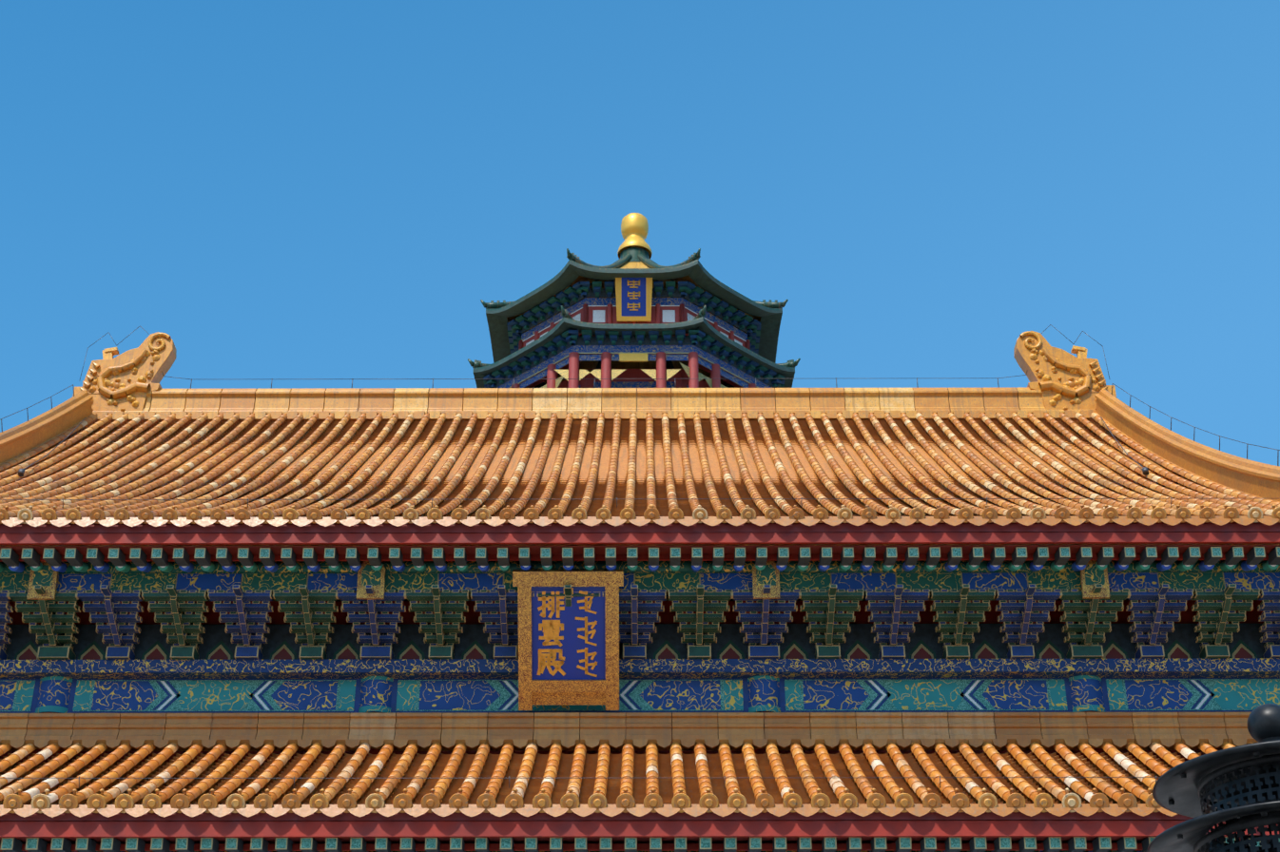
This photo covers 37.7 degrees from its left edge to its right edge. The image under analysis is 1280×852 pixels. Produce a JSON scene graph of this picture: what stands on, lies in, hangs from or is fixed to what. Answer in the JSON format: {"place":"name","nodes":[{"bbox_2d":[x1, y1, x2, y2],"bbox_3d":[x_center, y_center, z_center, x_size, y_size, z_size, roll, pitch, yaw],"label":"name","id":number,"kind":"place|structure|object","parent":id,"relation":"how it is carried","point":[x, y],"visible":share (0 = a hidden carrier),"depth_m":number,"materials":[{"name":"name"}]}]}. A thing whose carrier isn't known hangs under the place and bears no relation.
{"place":"outdoors","nodes":[
{"label":"outdoors","id":0,"kind":"place"},
{"bbox_2d":[0,0,1279,515],"label":"sky","id":1,"kind":"structure","parent":0,"point":[287,192],"materials":[{"name":"blue"}]},
{"label":"ground","id":2,"kind":"structure","parent":0,"visible":0},
{"bbox_2d":[467,213,800,410],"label":"tower","id":3,"kind":"structure","parent":2,"relation":"on","point":[634,311],"depth_m":110.27,"materials":[{"name":"green wood"}]},
{"bbox_2d":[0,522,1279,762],"bbox_3d":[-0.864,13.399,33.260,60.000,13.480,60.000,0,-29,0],"label":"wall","id":4,"kind":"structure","parent":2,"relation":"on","point":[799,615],"depth_m":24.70,"materials":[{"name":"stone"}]},
{"bbox_2d":[0,741,1254,804],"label":"roof tiles","id":5,"kind":"object","parent":4,"relation":"on","point":[748,773],"visible":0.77,"depth_m":22.18,"materials":[{"name":"yellow ceramic"}]},
{"bbox_2d":[0,787,1176,817],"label":"eave tile ends","id":6,"kind":"object","parent":5,"relation":"attached to","point":[597,803],"visible":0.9,"depth_m":20.18,"materials":[{"name":"yellow ceramic"}]},
{"bbox_2d":[0,658,1279,763],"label":"beams","id":7,"kind":"structure","parent":4,"relation":"attached to","point":[717,686],"depth_m":24.04,"materials":[{"name":"blue paint"}]},
{"bbox_2d":[0,711,1258,751],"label":"roof ridge","id":8,"kind":"structure","parent":7,"relation":"attached to","point":[354,731],"depth_m":23.58,"materials":[{"name":"ceramic"}]},
{"bbox_2d":[0,560,1279,659],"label":"roof brackets","id":9,"kind":"object","parent":7,"relation":"on","point":[58,633],"visible":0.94,"depth_m":23.95,"materials":[{"name":"blue paint"}]},
{"bbox_2d":[512,567,623,710],"bbox_3d":[-0.900,2.604,23.713,1.390,1.750,1.113,0,-29,0],"label":"name plaque","id":10,"kind":"object","parent":9,"relation":"attached to","point":[568,655],"visible":0.94,"depth_m":23.65,"materials":[{"name":"gold metal"}]},
{"bbox_2d":[0,523,1279,595],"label":"eave rafters","id":11,"kind":"object","parent":9,"relation":"on","point":[648,568],"visible":0.94,"depth_m":23.41,"materials":[{"name":"red paint"}]},
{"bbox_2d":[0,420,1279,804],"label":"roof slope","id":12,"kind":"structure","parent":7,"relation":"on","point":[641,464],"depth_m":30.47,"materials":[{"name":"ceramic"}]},
{"bbox_2d":[87,387,1099,423],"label":"ridge","id":13,"kind":"structure","parent":12,"relation":"on","point":[592,403],"depth_m":35.64,"materials":[{"name":"ceramic"}]},
{"bbox_2d":[72,331,176,424],"bbox_3d":[-9.926,-0.929,36.096,1.800,1.867,0.581,0,-29,0],"label":"roof ornament","id":14,"kind":"object","parent":13,"relation":"on","point":[146,363],"visible":0.81,"depth_m":35.91,"materials":[{"name":"ceramic"}]},
{"bbox_2d":[1013,330,1116,423],"bbox_3d":[8.174,-0.956,36.047,1.800,1.867,0.581,0,-29,0],"label":"roof ornament","id":15,"kind":"object","parent":13,"relation":"on","point":[1043,363],"visible":0.9,"depth_m":35.87,"materials":[{"name":"ceramic"}]},
{"bbox_2d":[0,388,1279,502],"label":"vertical ridges","id":16,"kind":"object","parent":12,"relation":"on","point":[1248,476],"visible":0.94,"depth_m":31.01,"materials":[{"name":"ceramic"}]},
{"bbox_2d":[0,324,1279,788],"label":"roof wires","id":17,"kind":"object","parent":16,"relation":"attached to","point":[1145,471],"visible":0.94,"depth_m":24.36,"materials":[{"name":"metal"}]},
{"bbox_2d":[0,412,1279,523],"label":"roof tiles","id":18,"kind":"object","parent":12,"relation":"on","point":[636,496],"visible":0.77,"depth_m":29.86,"materials":[{"name":"yellow ceramic"}]},
{"bbox_2d":[0,504,1279,526],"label":"eave tile ends","id":19,"kind":"object","parent":18,"relation":"attached to","point":[651,514],"visible":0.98,"depth_m":23.30,"materials":[{"name":"yellow ceramic"}]},
{"bbox_3d":[2.329,3.381,5.642,1.320,0.800,1.320,0,-29,0],"label":"burner pedestal","id":20,"kind":"object","parent":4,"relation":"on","visible":0},
{"bbox_2d":[1146,703,1279,851],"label":"incense burner","id":21,"kind":"object","parent":20,"relation":"on","point":[1236,789],"visible":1,"depth_m":6.65,"materials":[{"name":"black metal"}]},
{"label":"lower bracket sets","id":22,"kind":"object","parent":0,"visible":0},
{"bbox_2d":[0,811,1279,851],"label":"eave rafters","id":23,"kind":"object","parent":22,"relation":"on","point":[675,832],"visible":0.85,"depth_m":20.18,"materials":[{"name":"red paint"}]}
]}

